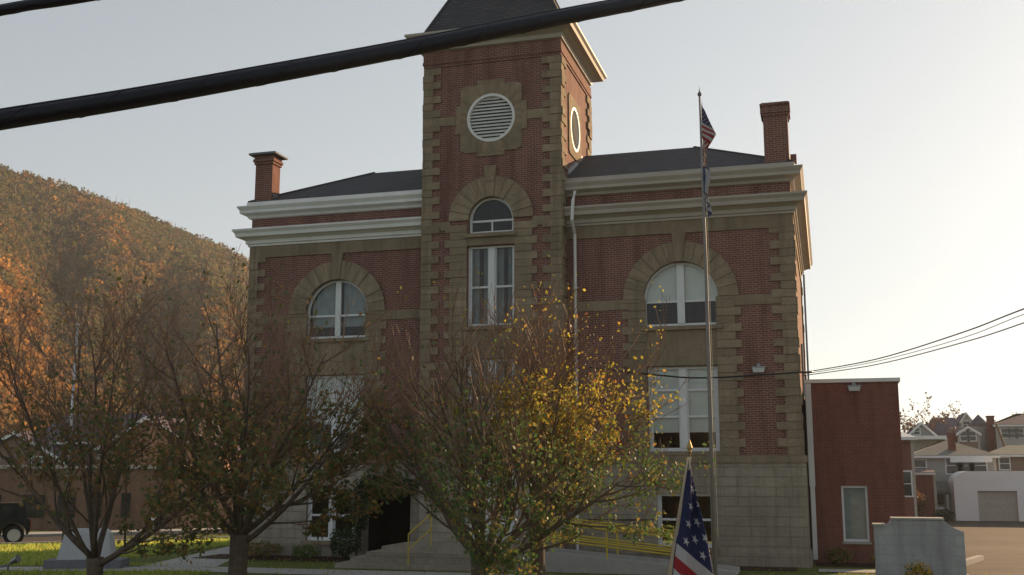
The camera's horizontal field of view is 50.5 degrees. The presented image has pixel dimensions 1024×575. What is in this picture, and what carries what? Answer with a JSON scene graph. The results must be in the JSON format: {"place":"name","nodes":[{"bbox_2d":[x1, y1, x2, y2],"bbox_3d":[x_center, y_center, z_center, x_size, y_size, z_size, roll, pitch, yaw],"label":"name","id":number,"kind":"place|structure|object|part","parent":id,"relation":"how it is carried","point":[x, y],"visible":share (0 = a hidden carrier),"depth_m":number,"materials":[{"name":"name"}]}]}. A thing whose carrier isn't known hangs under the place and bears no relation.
{"place":"outdoors","nodes":[
{"label":"outdoors","id":0,"kind":"place"},
{"bbox_2d":[0,0,98,15],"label":"overhead cable","id":1,"kind":"object","parent":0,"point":[15,7],"visible":1,"depth_m":5.84,"materials":[{"name":"black rubber"}]},
{"bbox_2d":[0,190,199,437],"bbox_3d":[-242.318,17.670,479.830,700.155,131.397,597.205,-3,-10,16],"label":"hill","id":2,"kind":"structure","parent":0,"point":[67,297],"depth_m":423.51,"materials":[{"name":"brown plant"}]},
{"bbox_2d":[0,163,249,436],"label":"hillside wood","id":3,"kind":"object","parent":2,"relation":"on","point":[127,223],"visible":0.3,"depth_m":388.39,"materials":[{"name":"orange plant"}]},
{"bbox_2d":[0,534,210,542],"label":"side street","id":4,"kind":"structure","parent":0,"point":[44,538],"depth_m":46.76,"materials":[{"name":"grey asphalt"}]},
{"bbox_2d":[0,502,30,541],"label":"parked car","id":5,"kind":"object","parent":4,"relation":"on","point":[11,513],"visible":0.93,"depth_m":42.95,"materials":[{"name":"black paint"}]},
{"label":"side window","id":6,"kind":"part","parent":5,"relation":"part of","materials":[{"name":"black glass"}]},
{"bbox_2d":[0,528,225,537],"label":"side street pavement","id":7,"kind":"structure","parent":0,"point":[37,534],"depth_m":49.57,"materials":[{"name":"concrete"}]},
{"bbox_2d":[94,416,240,468],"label":"house","id":8,"kind":"structure","parent":0,"point":[141,421],"depth_m":77.47,"materials":[{"name":"beige paint"}]},
{"bbox_2d":[0,546,512,574],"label":"path","id":9,"kind":"structure","parent":0,"point":[202,563],"depth_m":32.09,"materials":[{"name":"concrete"}]},
{"bbox_2d":[43,528,129,568],"bbox_3d":[-12.857,7.902,32.914,2.240,1.160,1.000,1,-10,-4],"label":"memorial stone","id":10,"kind":"object","parent":9,"relation":"on","point":[71,555],"visible":0.64,"depth_m":32.58,"materials":[{"name":"stone"}]},
{"bbox_2d":[0,0,684,130],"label":"overhead cable","id":11,"kind":"object","parent":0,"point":[18,116],"visible":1,"depth_m":5.85,"materials":[{"name":"black rubber"}]},
{"bbox_2d":[0,531,969,574],"bbox_3d":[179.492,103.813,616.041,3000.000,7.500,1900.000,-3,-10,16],"label":"ground","id":12,"kind":"structure","parent":0,"point":[814,570],"depth_m":33.24,"materials":[{"name":"green plant"}]},
{"bbox_2d":[0,555,20,570],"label":"ground spotlight","id":13,"kind":"object","parent":12,"relation":"on","point":[16,559],"visible":0.91,"depth_m":31.29,"materials":[{"name":"metal"}]},
{"bbox_2d":[0,431,84,464],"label":"house","id":14,"kind":"structure","parent":12,"relation":"on","point":[9,439],"depth_m":85.17,"materials":[{"name":"grey"}]},
{"bbox_2d":[31,456,42,463],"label":"window","id":15,"kind":"structure","parent":14,"relation":"in","point":[41,461],"depth_m":84.36,"materials":[{"name":"white glass"}]},
{"bbox_2d":[61,323,78,542],"bbox_3d":[-14.725,5.050,36.148,0.120,7.860,0.114,-3,-10,16],"label":"memorial pole","id":16,"kind":"object","parent":12,"relation":"on","point":[67,476],"visible":0.37,"depth_m":36.22,"materials":[{"name":"metal"}]},
{"bbox_2d":[46,413,165,464],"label":"house","id":17,"kind":"structure","parent":12,"relation":"on","point":[58,431],"depth_m":88.10,"materials":[{"name":"grey"}]},
{"bbox_2d":[0,537,229,574],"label":"grass","id":18,"kind":"structure","parent":12,"relation":"on","point":[51,549],"depth_m":36.29,"materials":[{"name":"green plant"}]},
{"bbox_2d":[0,537,229,544],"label":"side street kerb","id":19,"kind":"structure","parent":12,"relation":"on","point":[20,543],"depth_m":43.07,"materials":[{"name":"concrete"}]},
{"bbox_2d":[0,465,232,533],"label":"street building","id":20,"kind":"structure","parent":12,"relation":"on","point":[135,496],"depth_m":63.37,"materials":[{"name":"brown brick"}]},
{"bbox_2d":[22,495,44,517],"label":"window","id":21,"kind":"structure","parent":20,"relation":"in","point":[30,513],"depth_m":63.07,"materials":[{"name":"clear glass"}]},
{"bbox_2d":[57,495,75,517],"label":"window","id":22,"kind":"structure","parent":20,"relation":"in","point":[60,506],"depth_m":63.18,"materials":[{"name":"grey glass"}]},
{"bbox_2d":[92,493,101,516],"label":"window","id":23,"kind":"structure","parent":20,"relation":"in","point":[93,508],"depth_m":63.29,"materials":[{"name":"grey glass"}]},
{"bbox_2d":[120,493,130,516],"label":"window","id":24,"kind":"structure","parent":20,"relation":"in","point":[123,494],"depth_m":63.43,"materials":[{"name":"grey glass"}]},
{"bbox_2d":[149,493,162,525],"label":"door","id":25,"kind":"structure","parent":20,"relation":"in","point":[160,521],"depth_m":63.46,"materials":[{"name":"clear glass"}]},
{"bbox_2d":[0,240,342,574],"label":"tree","id":26,"kind":"object","parent":12,"relation":"on","point":[95,561],"visible":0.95,"depth_m":22.16,"materials":[{"name":"brown plant"}]},
{"bbox_2d":[77,244,443,574],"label":"tree","id":27,"kind":"object","parent":12,"relation":"on","point":[338,462],"visible":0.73,"depth_m":23.13,"materials":[{"name":"brown plant"}]},
{"bbox_2d":[5,554,1008,574],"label":"fallen leaves","id":28,"kind":"object","parent":12,"relation":"on","point":[337,569],"visible":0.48,"depth_m":32.23,"materials":[{"name":"plant"}]},
{"bbox_2d":[307,275,716,574],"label":"tree","id":29,"kind":"object","parent":12,"relation":"on","point":[487,556],"visible":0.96,"depth_m":22.03,"materials":[{"name":"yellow plant"}]},
{"bbox_2d":[232,0,812,572],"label":"courthouse","id":30,"kind":"structure","parent":12,"relation":"on","point":[508,184],"depth_m":36.44,"materials":[{"name":"red brick"}]},
{"bbox_2d":[300,491,355,544],"bbox_3d":[-6.235,7.909,37.255,2.040,1.790,0.380,-3,-10,16],"label":"window","id":31,"kind":"structure","parent":30,"relation":"in","point":[331,525],"depth_m":37.29,"materials":[{"name":"white wood"}]},
{"bbox_2d":[303,375,363,456],"bbox_3d":[-6.203,4.486,37.944,2.480,2.830,0.410,-3,-10,16],"label":"window","id":32,"kind":"structure","parent":30,"relation":"in","point":[338,383],"depth_m":38.18,"materials":[{"name":"white glass"}]},
{"bbox_2d":[303,280,369,342],"bbox_3d":[-6.206,0.826,38.551,2.640,2.250,0.370,-3,-10,16],"label":"arched window","id":33,"kind":"structure","parent":30,"relation":"in","point":[339,284],"depth_m":38.62,"materials":[{"name":"white wood"}]},
{"bbox_2d":[407,514,431,564],"bbox_3d":[-2.793,7.620,32.924,0.044,1.418,1.944,-3,-10,16],"label":"stair handrail","id":34,"kind":"object","parent":30,"relation":"on","point":[421,537],"visible":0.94,"depth_m":32.88,"materials":[{"name":"yellow metal"}]},
{"bbox_2d":[462,245,516,329],"bbox_3d":[-0.684,0.005,36.511,1.900,2.870,0.510,-3,-10,16],"label":"window","id":35,"kind":"structure","parent":30,"relation":"in","point":[493,255],"depth_m":36.69,"materials":[{"name":"white glass"}]},
{"bbox_2d":[464,198,515,237],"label":"arched window","id":36,"kind":"structure","parent":30,"relation":"in","point":[505,232],"depth_m":36.83,"materials":[{"name":"white wood"}]},
{"bbox_2d":[467,359,513,433],"bbox_3d":[-0.684,3.609,35.903,1.900,2.480,0.510,-3,-10,16],"label":"window","id":37,"kind":"structure","parent":30,"relation":"in","point":[490,360],"depth_m":36.15,"materials":[{"name":"white glass"}]},
{"bbox_2d":[465,465,517,541],"bbox_3d":[-0.659,7.031,35.417,1.900,2.470,0.145,-3,-10,16],"label":"entrance door","id":38,"kind":"structure","parent":30,"relation":"in","point":[512,524],"depth_m":35.28,"materials":[{"name":"white glass"}]},
{"bbox_2d":[640,262,721,330],"bbox_3d":[5.476,0.271,35.260,2.640,2.250,0.405,-3,-10,16],"label":"arched window","id":39,"kind":"structure","parent":30,"relation":"in","point":[682,283],"depth_m":35.41,"materials":[{"name":"white glass"}]},
{"bbox_2d":[645,366,723,455],"bbox_3d":[5.474,3.928,34.636,2.480,2.830,0.410,-3,-10,16],"label":"window","id":40,"kind":"structure","parent":30,"relation":"in","point":[693,416],"depth_m":34.79,"materials":[{"name":"white glass"}]},
{"bbox_2d":[653,493,719,552],"bbox_3d":[5.443,7.351,33.946,2.040,1.790,0.380,-3,-10,16],"label":"window","id":41,"kind":"structure","parent":30,"relation":"in","point":[659,496],"depth_m":34.22,"materials":[{"name":"white wood"}]},
{"bbox_2d":[589,367,813,378],"bbox_3d":[5.933,2.659,34.084,6.962,0.458,1.172,0,-10,1],"label":"service wire","id":42,"kind":"object","parent":30,"relation":"attached to","point":[714,377],"visible":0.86,"depth_m":33.66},
{"bbox_2d":[803,322,1023,375],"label":"service wire","id":43,"kind":"object","parent":30,"relation":"attached to","point":[922,353],"visible":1,"depth_m":28.52,"materials":[{"name":"metal"}]},
{"bbox_2d":[805,314,1023,373],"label":"service wire","id":44,"kind":"object","parent":30,"relation":"attached to","point":[926,348],"visible":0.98,"depth_m":28.14,"materials":[{"name":"metal"}]},
{"bbox_2d":[812,308,1023,370],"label":"service wire","id":45,"kind":"object","parent":30,"relation":"attached to","point":[928,343],"visible":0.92,"depth_m":28.16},
{"bbox_2d":[518,554,530,574],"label":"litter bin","id":46,"kind":"object","parent":12,"relation":"on","point":[524,555],"visible":0.08,"depth_m":28.61,"materials":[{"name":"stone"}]},
{"bbox_2d":[194,554,874,570],"bbox_3d":[0.773,8.733,34.476,23.291,0.001,3.230,-2,-10,10],"label":"planting bed","id":47,"kind":"object","parent":12,"relation":"on","point":[288,557],"visible":0.4,"depth_m":35.21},
{"bbox_2d":[248,540,283,557],"bbox_3d":[-8.438,8.859,36.799,1.400,0.614,1.571,2,-10,-10],"label":"shrub","id":48,"kind":"object","parent":47,"relation":"on","point":[265,551],"visible":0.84,"depth_m":36.64,"materials":[{"name":"green plant"}]},
{"bbox_2d":[292,544,321,557],"bbox_3d":[-6.895,8.813,36.211,1.104,0.538,1.105,-3,-10,16],"label":"shrub","id":49,"kind":"object","parent":47,"relation":"on","point":[298,553],"visible":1,"depth_m":36.05,"materials":[{"name":"green plant"}]},
{"bbox_2d":[329,525,362,559],"bbox_3d":[-5.446,8.416,35.669,1.137,1.212,1.262,5,-11,-28],"label":"shrub","id":50,"kind":"object","parent":47,"relation":"on","point":[334,545],"visible":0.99,"depth_m":35.51,"materials":[{"name":"green plant"}]},
{"bbox_2d":[350,474,418,555],"bbox_3d":[-4.268,7.657,36.476,2.621,2.829,0.615,-3,-10,16],"label":"climbing shrub","id":51,"kind":"object","parent":47,"relation":"on","point":[362,519],"visible":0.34,"depth_m":36.62,"materials":[{"name":"green plant"}]},
{"bbox_2d":[824,547,853,563],"bbox_3d":[10.270,8.401,33.930,0.820,0.603,0.912,4,-10,-23],"label":"shrub","id":52,"kind":"object","parent":47,"relation":"on","point":[833,556],"visible":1,"depth_m":33.78,"materials":[{"name":"green plant"}]},
{"bbox_2d":[870,553,874,562],"bbox_3d":[11.493,8.366,33.463,0.754,0.479,0.768,4,-10,-22],"label":"shrub","id":53,"kind":"object","parent":47,"relation":"on","point":[872,557],"visible":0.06,"depth_m":33.61,"materials":[{"name":"green plant"}]},
{"bbox_2d":[415,254,683,574],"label":"tree","id":54,"kind":"object","parent":12,"relation":"on","point":[549,383],"visible":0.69,"depth_m":24.10,"materials":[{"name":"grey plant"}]},
{"bbox_2d":[545,548,739,574],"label":"access ramp","id":55,"kind":"structure","parent":12,"relation":"on","point":[561,560],"depth_m":31.19,"materials":[{"name":"concrete"}]},
{"bbox_2d":[545,520,673,558],"bbox_3d":[2.934,7.373,31.055,4.455,1.463,0.060,-3,-10,16],"label":"ramp railing","id":56,"kind":"object","parent":55,"relation":"on","point":[606,544],"visible":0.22,"depth_m":31.07,"materials":[{"name":"yellow metal"}]},
{"bbox_2d":[553,516,673,553],"bbox_3d":[3.389,7.636,32.618,4.455,1.463,0.060,-3,-10,16],"label":"ramp railing","id":57,"kind":"object","parent":55,"relation":"on","point":[616,540],"visible":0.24,"depth_m":32.69,"materials":[{"name":"yellow metal"}]},
{"bbox_2d":[667,439,692,574],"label":"flag staff","id":58,"kind":"object","parent":12,"relation":"on","point":[688,459],"visible":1,"depth_m":6.38,"materials":[{"name":"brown wood"}]},
{"bbox_2d":[672,462,713,574],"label":"flag","id":59,"kind":"object","parent":58,"relation":"hanging from","point":[692,556],"visible":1,"depth_m":6.31,"materials":[{"name":"fabric"}]},
{"bbox_2d":[697,88,717,574],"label":"flagpole","id":60,"kind":"object","parent":12,"relation":"on","point":[712,495],"visible":1,"depth_m":28.26,"materials":[{"name":"silver metal"}]},
{"bbox_2d":[703,165,711,216],"bbox_3d":[5.249,-2.590,29.116,0.192,1.410,0.168,-3,-10,16],"label":"state flag","id":61,"kind":"object","parent":60,"relation":"hanging from","point":[706,175],"visible":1,"depth_m":29.09,"materials":[{"name":"white fabric"}]},
{"bbox_2d":[701,104,715,166],"bbox_3d":[5.334,-4.043,29.337,0.368,1.972,0.170,-3,-10,16],"label":"national flag","id":62,"kind":"object","parent":60,"relation":"hanging from","point":[708,133],"visible":1,"depth_m":29.33,"materials":[{"name":"fabric"}]},
{"bbox_2d":[804,377,905,563],"bbox_3d":[12.293,6.868,39.054,2.970,6.440,9.590,-3,-10,16],"label":"annex","id":63,"kind":"object","parent":12,"relation":"on","point":[855,464],"visible":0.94,"depth_m":34.79,"materials":[{"name":"red brick"}]},
{"bbox_2d":[841,486,871,543],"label":"window","id":64,"kind":"structure","parent":63,"relation":"in","point":[855,514],"depth_m":34.66,"materials":[{"name":"white glass"}]},
{"bbox_2d":[901,432,917,516],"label":"house","id":65,"kind":"structure","parent":12,"relation":"on","point":[909,475],"depth_m":74.25,"materials":[{"name":"red brick"}]},
{"bbox_2d":[903,470,913,496],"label":"window","id":66,"kind":"structure","parent":65,"relation":"in","point":[908,480],"depth_m":74.19,"materials":[{"name":"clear glass"}]},
{"bbox_2d":[903,559,933,574],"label":"flower bush","id":67,"kind":"object","parent":12,"relation":"on","point":[915,569],"visible":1,"depth_m":21.38,"materials":[{"name":"plant"}]},
{"bbox_2d":[872,517,966,574],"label":"monument sign","id":68,"kind":"object","parent":12,"relation":"on","point":[937,544],"visible":1,"depth_m":22.04,"materials":[{"name":"stone"}]},
{"bbox_2d":[915,469,937,516],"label":"house","id":69,"kind":"structure","parent":12,"relation":"on","point":[925,479],"depth_m":81.69,"materials":[{"name":"red brick"}]},
{"bbox_2d":[907,422,946,450],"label":"house","id":70,"kind":"structure","parent":12,"relation":"on","point":[925,435],"depth_m":107.88,"materials":[{"name":"grey"}]},
{"bbox_2d":[913,427,920,434],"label":"window","id":71,"kind":"structure","parent":70,"relation":"in","point":[918,431],"depth_m":108.14,"materials":[{"name":"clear glass"}]},
{"bbox_2d":[928,417,948,441],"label":"house","id":72,"kind":"structure","parent":12,"relation":"on","point":[941,429],"depth_m":112.04,"materials":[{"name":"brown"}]},
{"bbox_2d":[900,392,981,436],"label":"tree","id":73,"kind":"object","parent":12,"relation":"on","point":[911,426],"visible":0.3,"depth_m":111.05,"materials":[{"name":"brown plant"}]},
{"bbox_2d":[940,418,958,432],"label":"house","id":74,"kind":"structure","parent":12,"relation":"on","point":[952,422],"depth_m":123.01,"materials":[{"name":"grey"}]},
{"bbox_2d":[938,401,962,419],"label":"tree","id":75,"kind":"object","parent":12,"relation":"on","point":[947,416],"visible":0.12,"depth_m":138.29,"materials":[{"name":"brown plant"}]},
{"bbox_2d":[914,433,999,518],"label":"house","id":76,"kind":"structure","parent":12,"relation":"on","point":[944,460],"depth_m":85.65,"materials":[{"name":"grey"}]},
{"bbox_2d":[914,459,926,468],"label":"window","id":77,"kind":"structure","parent":76,"relation":"in","point":[919,463],"depth_m":86.23,"materials":[{"name":"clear glass"}]},
{"bbox_2d":[937,494,946,508],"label":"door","id":78,"kind":"structure","parent":76,"relation":"in","point":[941,498],"depth_m":85.37,"materials":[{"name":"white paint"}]},
{"bbox_2d":[945,458,962,473],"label":"window","id":79,"kind":"structure","parent":76,"relation":"in","point":[950,467],"depth_m":85.56,"materials":[{"name":"clear glass"}]},
{"bbox_2d":[958,462,974,470],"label":"window","id":80,"kind":"structure","parent":76,"relation":"in","point":[966,466],"depth_m":85.24,"materials":[{"name":"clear glass"}]},
{"bbox_2d":[955,426,980,448],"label":"dormer","id":81,"kind":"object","parent":76,"relation":"attached to","point":[967,435],"depth_m":108.59,"materials":[{"name":"grey"}]},
{"bbox_2d":[959,431,967,441],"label":"window","id":82,"kind":"structure","parent":81,"relation":"in","point":[963,436],"depth_m":108.72,"materials":[{"name":"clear glass"}]},
{"bbox_2d":[967,430,976,441],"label":"window","id":83,"kind":"structure","parent":81,"relation":"in","point":[972,436],"depth_m":108.52,"materials":[{"name":"clear glass"}]},
{"bbox_2d":[970,462,987,470],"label":"window","id":84,"kind":"structure","parent":76,"relation":"in","point":[979,466],"depth_m":84.99,"materials":[{"name":"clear glass"}]},
{"bbox_2d":[956,412,971,427],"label":"house","id":85,"kind":"structure","parent":12,"relation":"on","point":[964,419],"depth_m":127.44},
{"bbox_2d":[962,420,969,426],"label":"window","id":86,"kind":"structure","parent":85,"relation":"in","point":[964,422],"depth_m":127.34,"materials":[{"name":"clear glass"}]},
{"bbox_2d":[968,415,987,450],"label":"house","id":87,"kind":"structure","parent":12,"relation":"on","point":[978,423],"depth_m":116.82,"materials":[{"name":"grey"}]},
{"bbox_2d":[995,423,1005,446],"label":"leaning pole","id":88,"kind":"object","parent":12,"relation":"on","point":[1000,435],"visible":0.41,"depth_m":102.31,"materials":[{"name":"brown wood"}]},
{"bbox_2d":[985,413,1023,451],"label":"house","id":89,"kind":"structure","parent":12,"relation":"on","point":[1011,427],"depth_m":113.36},
{"bbox_2d":[1000,428,1008,437],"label":"window","id":90,"kind":"structure","parent":89,"relation":"in","point":[1004,431],"depth_m":113.23,"materials":[{"name":"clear glass"}]},
{"bbox_2d":[1008,428,1016,437],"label":"window","id":91,"kind":"structure","parent":89,"relation":"in","point":[1012,431],"depth_m":113.01,"materials":[{"name":"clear glass"}]},
{"bbox_2d":[1015,428,1023,437],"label":"window","id":92,"kind":"structure","parent":89,"relation":"in","point":[1020,431],"depth_m":112.82,"materials":[{"name":"clear glass"}]},
{"bbox_2d":[991,445,1023,470],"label":"house","id":93,"kind":"structure","parent":12,"relation":"on","point":[1011,458],"depth_m":98.20,"materials":[{"name":"brown"}]},
{"bbox_2d":[998,457,1010,469],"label":"window","id":94,"kind":"structure","parent":93,"relation":"in","point":[1004,462],"depth_m":98.21,"materials":[{"name":"white glass"}]},
{"bbox_2d":[0,0,1023,432],"label":"sky","id":95,"kind":"structure","parent":0,"point":[906,122],"materials":[{"name":"white"}]},
{"bbox_2d":[819,569,875,572],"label":"side path","id":96,"kind":"structure","parent":0,"point":[847,570],"depth_m":31.69,"materials":[{"name":"concrete"}]},
{"bbox_2d":[945,519,1023,574],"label":"parking ground","id":97,"kind":"structure","parent":0,"point":[999,545],"depth_m":54.04,"materials":[{"name":"concrete"}]},
{"bbox_2d":[916,487,928,516],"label":"shrub","id":98,"kind":"object","parent":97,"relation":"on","point":[920,507],"visible":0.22,"depth_m":77.15,"materials":[{"name":"brown plant"}]},
{"bbox_2d":[932,508,954,520],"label":"shrub","id":99,"kind":"object","parent":97,"relation":"on","point":[945,515],"visible":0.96,"depth_m":79.70,"materials":[{"name":"green plant"}]},
{"bbox_2d":[966,555,983,565],"bbox_3d":[14.611,8.667,34.480,0.200,0.148,2.600,-6,-12,34],"label":"wheel stop","id":100,"kind":"object","parent":97,"relation":"on","point":[974,559],"visible":0.67,"depth_m":34.48,"materials":[{"name":"concrete"}]},
{"bbox_2d":[948,471,1023,520],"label":"garage","id":101,"kind":"structure","parent":0,"point":[986,496],"depth_m":80.60,"materials":[{"name":"white paint"}]},
{"bbox_2d":[977,491,1018,520],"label":"garage door","id":102,"kind":"structure","parent":101,"relation":"in","point":[993,505],"depth_m":80.43,"materials":[{"name":"beige paint"}]}
]}

